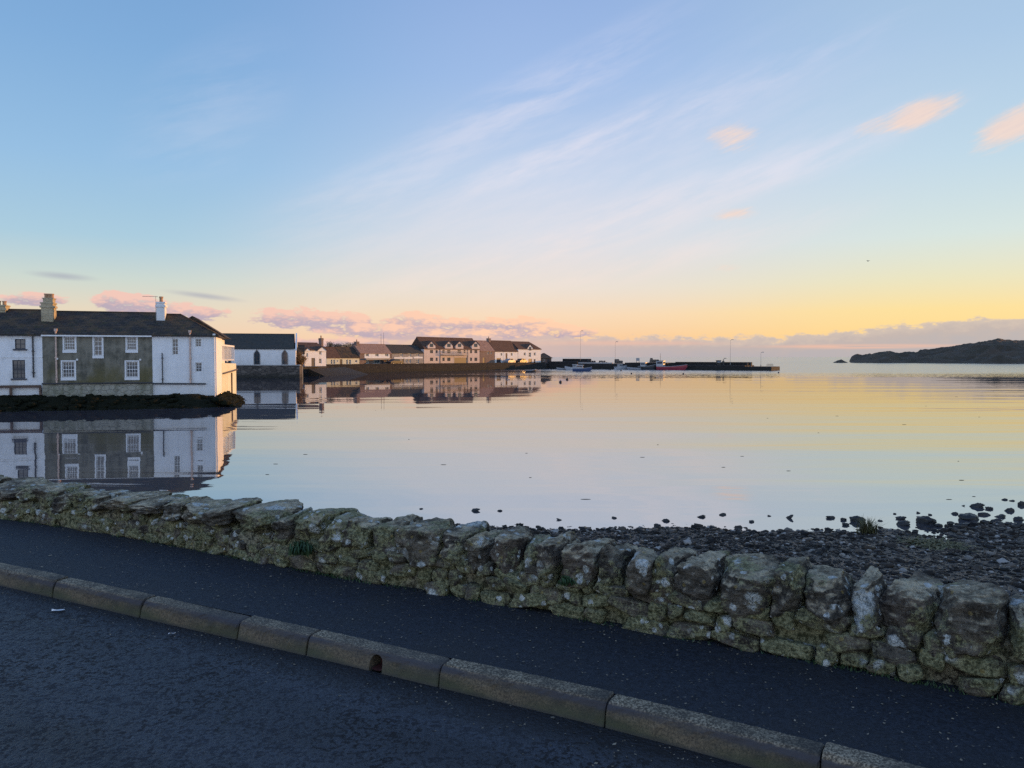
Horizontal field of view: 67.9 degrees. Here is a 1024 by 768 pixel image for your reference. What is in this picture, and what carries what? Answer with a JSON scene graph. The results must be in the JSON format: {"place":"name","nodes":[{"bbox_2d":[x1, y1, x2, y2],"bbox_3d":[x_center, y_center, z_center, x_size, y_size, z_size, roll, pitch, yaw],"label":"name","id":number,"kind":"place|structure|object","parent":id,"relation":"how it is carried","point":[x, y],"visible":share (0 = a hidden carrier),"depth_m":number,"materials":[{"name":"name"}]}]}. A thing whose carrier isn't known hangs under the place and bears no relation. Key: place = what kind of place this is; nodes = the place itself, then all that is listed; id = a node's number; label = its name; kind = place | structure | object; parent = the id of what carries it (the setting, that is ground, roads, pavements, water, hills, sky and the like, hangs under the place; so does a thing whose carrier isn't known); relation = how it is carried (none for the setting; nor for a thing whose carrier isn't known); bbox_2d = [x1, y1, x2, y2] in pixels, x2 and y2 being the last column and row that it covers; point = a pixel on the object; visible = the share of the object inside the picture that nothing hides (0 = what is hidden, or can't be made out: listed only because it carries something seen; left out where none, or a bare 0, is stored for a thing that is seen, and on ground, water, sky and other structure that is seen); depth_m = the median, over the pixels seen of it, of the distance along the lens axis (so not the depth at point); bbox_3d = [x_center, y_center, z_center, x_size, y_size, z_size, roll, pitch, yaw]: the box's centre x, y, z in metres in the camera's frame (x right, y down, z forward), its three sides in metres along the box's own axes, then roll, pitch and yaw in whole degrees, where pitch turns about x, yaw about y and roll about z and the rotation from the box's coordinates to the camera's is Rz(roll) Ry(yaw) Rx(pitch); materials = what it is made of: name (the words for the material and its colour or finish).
{"place":"outdoors","nodes":[
{"label":"outdoors","id":0,"kind":"place"},
{"bbox_2d":[0,395,216,396],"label":"terrace land","id":1,"kind":"structure","parent":0,"point":[42,395],"depth_m":52.61,"materials":[{"name":"black stone"}]},
{"bbox_2d":[0,301,48,394],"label":"terraced house","id":2,"kind":"structure","parent":1,"relation":"on","point":[21,361],"depth_m":52.46,"materials":[{"name":"paint"}]},
{"bbox_2d":[11,360,26,379],"bbox_3d":[-33.949,-0.963,52.339,0.968,1.375,0.180,-1,2,-17],"label":"window","id":3,"kind":"structure","parent":2,"relation":"in","point":[18,365],"depth_m":52.39,"materials":[{"name":"glass"}]},
{"bbox_2d":[13,339,26,349],"bbox_3d":[-33.850,-2.701,52.310,0.842,0.782,0.180,-1,2,-17],"label":"window","id":4,"kind":"structure","parent":2,"relation":"in","point":[19,343],"depth_m":52.35,"materials":[{"name":"paint"}]},
{"bbox_2d":[39,294,156,396],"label":"terraced house","id":5,"kind":"structure","parent":1,"relation":"on","point":[102,353],"depth_m":53.96,"materials":[{"name":"stone"}]},
{"bbox_2d":[61,360,75,379],"bbox_3d":[-31.054,-0.954,53.219,0.963,1.404,0.180,-1,2,-17],"label":"window","id":6,"kind":"structure","parent":5,"relation":"in","point":[69,368],"depth_m":53.25,"materials":[{"name":"white paint"}]},
{"bbox_2d":[62,336,76,352],"bbox_3d":[-30.956,-2.790,53.184,0.879,1.220,0.180,-1,2,-17],"label":"window","id":7,"kind":"structure","parent":5,"relation":"in","point":[69,343],"depth_m":53.21,"materials":[{"name":"white paint"}]},
{"bbox_2d":[92,337,103,357],"bbox_3d":[-29.251,-2.624,53.706,0.715,1.618,0.180,-1,2,-17],"label":"window","id":8,"kind":"structure","parent":5,"relation":"in","point":[97,342],"depth_m":53.75,"materials":[{"name":"white paint"}]},
{"bbox_2d":[125,337,137,352],"bbox_3d":[-27.171,-2.851,54.326,0.820,1.240,0.180,-1,2,-17],"label":"window","id":9,"kind":"structure","parent":5,"relation":"in","point":[131,343],"depth_m":54.36,"materials":[{"name":"white paint"}]},
{"bbox_2d":[125,360,139,379],"bbox_3d":[-27.187,-0.987,54.389,0.974,1.407,0.180,-1,2,-17],"label":"window","id":10,"kind":"structure","parent":5,"relation":"in","point":[131,368],"depth_m":54.42,"materials":[{"name":"white paint"}]},
{"bbox_2d":[142,296,229,395],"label":"terraced house","id":11,"kind":"structure","parent":1,"relation":"on","point":[186,355],"depth_m":55.55,"materials":[{"name":"paint"}]},
{"bbox_2d":[171,337,179,354],"bbox_3d":[-24.432,-2.743,55.187,0.604,1.274,0.126,-1,2,-17],"label":"window","id":12,"kind":"structure","parent":11,"relation":"in","point":[175,343],"depth_m":55.20,"materials":[{"name":"white paint"}]},
{"bbox_2d":[194,337,202,346],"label":"window","id":13,"kind":"structure","parent":11,"relation":"in","point":[197,342],"depth_m":55.65,"materials":[{"name":"white paint"}]},
{"bbox_2d":[194,361,203,371],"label":"window","id":14,"kind":"structure","parent":11,"relation":"in","point":[199,366],"depth_m":55.71,"materials":[{"name":"white glass"}]},
{"bbox_2d":[220,363,237,393],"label":"garden wall","id":15,"kind":"structure","parent":1,"relation":"on","point":[229,376],"depth_m":65.63,"materials":[{"name":"white paint"}]},
{"bbox_2d":[222,344,233,361],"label":"white trellis","id":16,"kind":"object","parent":15,"relation":"on","point":[226,356],"visible":0.86,"depth_m":65.47,"materials":[{"name":"paint"}]},
{"bbox_2d":[0,394,221,410],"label":"shore bank","id":17,"kind":"structure","parent":0,"point":[198,402],"depth_m":52.50,"materials":[{"name":"black stone"}]},
{"bbox_2d":[0,391,244,411],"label":"seaweed rocks","id":18,"kind":"object","parent":17,"relation":"on","point":[227,398],"visible":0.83,"depth_m":52.76,"materials":[{"name":"black stone"}]},
{"bbox_2d":[0,586,751,767],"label":"road","id":19,"kind":"structure","parent":0,"point":[77,692],"depth_m":3.60,"materials":[{"name":"grey asphalt"}]},
{"bbox_2d":[385,344,423,363],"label":"harbour house","id":20,"kind":"structure","parent":0,"point":[406,354],"depth_m":194.10,"materials":[{"name":"white paint"}]},
{"bbox_2d":[155,596,824,746],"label":"ground","id":21,"kind":"structure","parent":0,"point":[320,630],"depth_m":5.14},
{"bbox_2d":[0,563,67,596],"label":"kerb stone","id":22,"kind":"object","parent":21,"relation":"on","point":[35,581],"visible":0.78,"depth_m":5.50,"materials":[{"name":"concrete"}]},
{"bbox_2d":[53,578,154,617],"bbox_3d":[-2.798,1.496,5.196,0.907,0.202,0.135,1,2,27],"label":"kerb stone","id":23,"kind":"object","parent":21,"relation":"on","point":[107,597],"visible":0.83,"depth_m":5.14,"materials":[{"name":"concrete"}]},
{"bbox_2d":[140,596,249,639],"bbox_3d":[-2.005,1.517,4.797,0.853,0.207,0.136,1,2,27],"label":"kerb stone","id":24,"kind":"object","parent":21,"relation":"on","point":[200,618],"visible":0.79,"depth_m":4.75,"materials":[{"name":"concrete"}]},
{"bbox_2d":[237,615,319,655],"bbox_3d":[-1.379,1.524,4.485,0.531,0.202,0.137,1,2,27],"label":"kerb stone","id":25,"kind":"object","parent":21,"relation":"on","point":[279,635],"visible":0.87,"depth_m":4.44,"materials":[{"name":"concrete"}]},
{"bbox_2d":[307,630,449,686],"bbox_3d":[-0.744,1.537,4.156,0.885,0.204,0.135,1,2,28],"label":"kerb stone","id":26,"kind":"object","parent":21,"relation":"on","point":[394,661],"visible":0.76,"depth_m":4.12,"materials":[{"name":"concrete"}]},
{"bbox_2d":[439,658,613,727],"bbox_3d":[0.054,1.548,3.739,0.900,0.207,0.138,1,2,28],"label":"kerb stone","id":27,"kind":"object","parent":21,"relation":"on","point":[576,702],"visible":0.76,"depth_m":3.69,"materials":[{"name":"concrete"}]},
{"bbox_2d":[605,694,823,767],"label":"kerb stone","id":28,"kind":"object","parent":21,"relation":"on","point":[737,742],"visible":0.87,"depth_m":3.25,"materials":[{"name":"concrete"}]},
{"bbox_2d":[821,742,924,767],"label":"kerb stone","id":29,"kind":"object","parent":21,"relation":"on","point":[836,756],"visible":1,"depth_m":2.98,"materials":[{"name":"concrete"}]},
{"bbox_2d":[0,357,1023,539],"bbox_3d":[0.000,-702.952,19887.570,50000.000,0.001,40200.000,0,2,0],"label":"water","id":30,"kind":"structure","parent":0,"point":[809,443],"depth_m":30.76,"materials":[{"name":"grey liquid"}]},
{"bbox_2d":[236,365,302,377],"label":"harbour wall","id":31,"kind":"structure","parent":30,"relation":"in","point":[269,371],"depth_m":128.51,"materials":[{"name":"stone"}]},
{"bbox_2d":[222,333,297,364],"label":"church hall","id":32,"kind":"structure","parent":31,"relation":"on","point":[262,349],"depth_m":132.83,"materials":[{"name":"white paint"}]},
{"bbox_2d":[253,350,259,364],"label":"pointed window","id":33,"kind":"structure","parent":32,"relation":"in","point":[256,358],"depth_m":131.80,"materials":[{"name":"grey glass"}]},
{"bbox_2d":[281,350,287,364],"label":"pointed window","id":34,"kind":"structure","parent":32,"relation":"in","point":[284,356],"depth_m":132.97,"materials":[{"name":"grey glass"}]},
{"bbox_2d":[296,345,304,364],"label":"annex","id":35,"kind":"object","parent":31,"relation":"on","point":[301,348],"visible":0.34,"depth_m":140.30,"materials":[{"name":"stone"}]},
{"bbox_2d":[296,352,306,364],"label":"bush","id":36,"kind":"object","parent":31,"relation":"on","point":[300,358],"visible":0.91,"depth_m":136.56,"materials":[{"name":"brown plant"}]},
{"bbox_2d":[298,336,327,365],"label":"gabled house","id":37,"kind":"structure","parent":31,"relation":"on","point":[315,353],"depth_m":148.36,"materials":[{"name":"white paint"}]},
{"bbox_2d":[311,358,314,365],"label":"door","id":38,"kind":"structure","parent":37,"relation":"in","point":[312,359],"depth_m":147.58,"materials":[{"name":"paint"}]},
{"bbox_2d":[308,367,365,375],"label":"slipway","id":39,"kind":"structure","parent":30,"relation":"in","point":[337,371],"depth_m":147.79,"materials":[{"name":"grey concrete"}]},
{"bbox_2d":[303,362,547,375],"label":"harbour wall","id":40,"kind":"structure","parent":30,"relation":"in","point":[432,367],"depth_m":194.60,"materials":[{"name":"grey stone"}]},
{"bbox_2d":[324,341,335,346],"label":"tree","id":41,"kind":"object","parent":40,"relation":"on","point":[331,344],"visible":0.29,"depth_m":183.29,"materials":[{"name":"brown plant"}]},
{"bbox_2d":[324,340,359,363],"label":"cottage","id":42,"kind":"structure","parent":40,"relation":"on","point":[342,355],"depth_m":178.36,"materials":[{"name":"brown tile"}]},
{"bbox_2d":[351,332,391,363],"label":"harbour inn","id":43,"kind":"structure","parent":40,"relation":"on","point":[374,353],"depth_m":185.47,"materials":[{"name":"brown stone"}]},
{"bbox_2d":[386,359,403,363],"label":"parked car","id":44,"kind":"object","parent":40,"relation":"on","point":[393,361],"visible":0.76,"depth_m":186.66,"materials":[{"name":"black paint"}]},
{"bbox_2d":[412,337,479,362],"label":"warehouse flats","id":45,"kind":"structure","parent":40,"relation":"on","point":[447,350],"depth_m":205.72,"materials":[{"name":"paint"}]},
{"bbox_2d":[454,358,466,362],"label":"door","id":46,"kind":"structure","parent":45,"relation":"in","point":[456,360],"depth_m":209.19,"materials":[{"name":"paint"}]},
{"bbox_2d":[474,337,494,362],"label":"stone store","id":47,"kind":"structure","parent":40,"relation":"on","point":[487,352],"depth_m":218.56,"materials":[{"name":"red stone"}]},
{"bbox_2d":[489,340,517,362],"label":"white store","id":48,"kind":"structure","parent":40,"relation":"on","point":[504,350],"depth_m":224.70,"materials":[{"name":"white paint"}]},
{"bbox_2d":[503,359,515,362],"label":"parked car","id":49,"kind":"object","parent":40,"relation":"on","point":[509,360],"visible":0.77,"depth_m":221.55,"materials":[{"name":"grey paint"}]},
{"bbox_2d":[516,359,527,362],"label":"parked car","id":50,"kind":"object","parent":40,"relation":"on","point":[521,360],"visible":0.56,"depth_m":226.00,"materials":[{"name":"white paint"}]},
{"bbox_2d":[541,353,551,362],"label":"quay hut","id":51,"kind":"object","parent":40,"relation":"on","point":[545,358],"visible":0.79,"depth_m":240.04,"materials":[{"name":"paint"}]},
{"bbox_2d":[565,364,577,369],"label":"fishing boat","id":52,"kind":"object","parent":30,"relation":"on","point":[569,368],"visible":0.56,"depth_m":207.45,"materials":[{"name":"white paint"}]},
{"bbox_2d":[572,365,591,370],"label":"fishing boat","id":53,"kind":"object","parent":30,"relation":"on","point":[579,368],"visible":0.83,"depth_m":192.36,"materials":[{"name":"blue paint"}]},
{"bbox_2d":[614,364,626,369],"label":"dinghy","id":54,"kind":"object","parent":30,"relation":"on","point":[619,366],"visible":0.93,"depth_m":217.77,"materials":[{"name":"white paint"}]},
{"bbox_2d":[265,424,975,499],"bbox_3d":[11.167,1.907,47.168,58.046,0.019,56.197,0,2,0],"label":"floating weed","id":55,"kind":"object","parent":30,"relation":"on","point":[587,499],"visible":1,"depth_m":22.86,"materials":[{"name":"brown plant"}]},
{"bbox_2d":[626,367,640,369],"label":"fishing boat","id":56,"kind":"object","parent":30,"relation":"on","point":[629,368],"visible":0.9,"depth_m":214.99,"materials":[{"name":"grey paint"}]},
{"bbox_2d":[638,362,655,369],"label":"fishing boat","id":57,"kind":"object","parent":30,"relation":"on","point":[643,366],"visible":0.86,"depth_m":214.55,"materials":[{"name":"blue paint"}]},
{"bbox_2d":[548,359,779,370],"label":"harbour pier","id":58,"kind":"structure","parent":30,"relation":"in","point":[690,365],"depth_m":215.83,"materials":[{"name":"concrete"}]},
{"bbox_2d":[580,330,582,360],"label":"lamp post","id":59,"kind":"object","parent":58,"relation":"on","point":[580,345],"visible":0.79,"depth_m":233.89,"materials":[{"name":"metal"}]},
{"bbox_2d":[656,353,686,369],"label":"fishing boat","id":60,"kind":"object","parent":30,"relation":"on","point":[660,364],"visible":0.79,"depth_m":210.49,"materials":[{"name":"red paint"}]},
{"bbox_2d":[895,516,906,519],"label":"shore rock","id":61,"kind":"object","parent":30,"relation":"on","point":[901,517],"visible":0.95,"depth_m":16.76,"materials":[{"name":"grey stone"}]},
{"bbox_2d":[970,503,984,507],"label":"shore rock","id":62,"kind":"object","parent":30,"relation":"in","point":[977,505],"visible":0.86,"depth_m":18.09,"materials":[{"name":"grey stone"}]},
{"bbox_2d":[978,512,990,515],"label":"shore rock","id":63,"kind":"object","parent":30,"relation":"in","point":[984,513],"visible":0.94,"depth_m":17.19,"materials":[{"name":"grey stone"}]},
{"bbox_2d":[994,514,1005,517],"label":"shore rock","id":64,"kind":"object","parent":30,"relation":"on","point":[1000,515],"visible":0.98,"depth_m":16.98,"materials":[{"name":"grey stone"}]},
{"bbox_2d":[0,519,1023,767],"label":"pavement","id":65,"kind":"structure","parent":0,"point":[720,681],"depth_m":4.07,"materials":[{"name":"grey asphalt"}]},
{"bbox_2d":[0,475,1023,704],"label":"stone wall","id":66,"kind":"structure","parent":65,"relation":"on","point":[967,636],"depth_m":4.49,"materials":[{"name":"grey stone"}]},
{"bbox_2d":[288,540,317,556],"bbox_3d":[-1.507,1.206,5.550,0.264,0.096,0.240,0,2,0],"label":"fern","id":67,"kind":"object","parent":66,"relation":"attached to","point":[301,548],"visible":0.99,"depth_m":5.55,"materials":[{"name":"green plant"}]},
{"bbox_2d":[557,575,577,585],"bbox_3d":[0.338,1.188,4.589,0.128,0.060,0.150,0,2,0],"label":"moss tuft","id":68,"kind":"object","parent":66,"relation":"on","point":[566,580],"visible":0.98,"depth_m":4.58,"materials":[{"name":"green plant"}]},
{"bbox_2d":[4,517,1022,705],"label":"moss fringe","id":69,"kind":"object","parent":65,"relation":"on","point":[808,661],"visible":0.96,"depth_m":4.45,"materials":[{"name":"green plant"}]},
{"bbox_2d":[0,0,1023,356],"label":"sky","id":70,"kind":"structure","parent":0,"point":[670,178],"materials":[{"name":"blue"}]},
{"bbox_2d":[511,341,541,362],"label":"end house","id":71,"kind":"structure","parent":0,"point":[529,352],"depth_m":233.33,"materials":[{"name":"white paint"}]},
{"bbox_2d":[455,521,1023,595],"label":"beach","id":72,"kind":"structure","parent":0,"point":[948,564],"depth_m":13.46,"materials":[{"name":"grey stone"}]},
{"bbox_2d":[849,516,865,521],"bbox_3d":[7.551,2.970,16.601,0.337,0.187,0.310,-7,-14,25],"label":"shore rock","id":73,"kind":"object","parent":72,"relation":"on","point":[854,518],"visible":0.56,"depth_m":16.52,"materials":[{"name":"grey stone"}]},
{"bbox_2d":[848,515,886,534],"bbox_3d":[7.155,2.869,15.396,0.947,0.366,0.881,-1,2,-23],"label":"grass tuft","id":74,"kind":"object","parent":72,"relation":"on","point":[868,527],"visible":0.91,"depth_m":15.41,"materials":[{"name":"green plant"}]},
{"bbox_2d":[896,520,909,525],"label":"shore rock","id":75,"kind":"object","parent":72,"relation":"on","point":[904,523],"visible":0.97,"depth_m":16.16,"materials":[{"name":"grey stone"}]},
{"bbox_2d":[916,516,936,524],"bbox_3d":[8.942,2.960,16.411,0.401,0.253,0.380,4,0,24],"label":"shore rock","id":76,"kind":"object","parent":72,"relation":"on","point":[925,520],"visible":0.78,"depth_m":16.30,"materials":[{"name":"grey stone"}]},
{"bbox_2d":[889,534,986,551],"bbox_3d":[7.851,2.963,13.956,1.765,0.096,1.904,0,2,0],"label":"weed patch","id":77,"kind":"object","parent":72,"relation":"on","point":[934,544],"visible":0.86,"depth_m":14.00,"materials":[{"name":"green plant"}]},
{"bbox_2d":[957,523,968,525],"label":"shore rock","id":78,"kind":"object","parent":72,"relation":"on","point":[964,524],"visible":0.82,"depth_m":15.98,"materials":[{"name":"grey stone"}]},
{"bbox_2d":[958,513,978,520],"bbox_3d":[10.092,2.961,16.803,0.418,0.201,0.355,-3,10,20],"label":"shore rock","id":79,"kind":"object","parent":72,"relation":"on","point":[969,516],"visible":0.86,"depth_m":16.72,"materials":[{"name":"grey stone"}]},
{"bbox_2d":[980,520,991,523],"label":"shore rock","id":80,"kind":"object","parent":72,"relation":"on","point":[984,521],"visible":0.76,"depth_m":16.25,"materials":[{"name":"grey stone"}]},
{"bbox_2d":[1013,516,1023,520],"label":"shore rock","id":81,"kind":"object","parent":72,"relation":"on","point":[1018,518],"visible":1,"depth_m":16.67,"materials":[{"name":"grey stone"}]},
{"bbox_2d":[833,359,847,362],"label":"islet","id":82,"kind":"object","parent":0,"point":[840,361],"visible":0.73,"depth_m":464.14,"materials":[{"name":"grey stone"}]},
{"bbox_2d":[849,338,1023,363],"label":"headland","id":83,"kind":"structure","parent":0,"point":[998,351],"depth_m":452.46,"materials":[{"name":"grey stone"}]}
]}

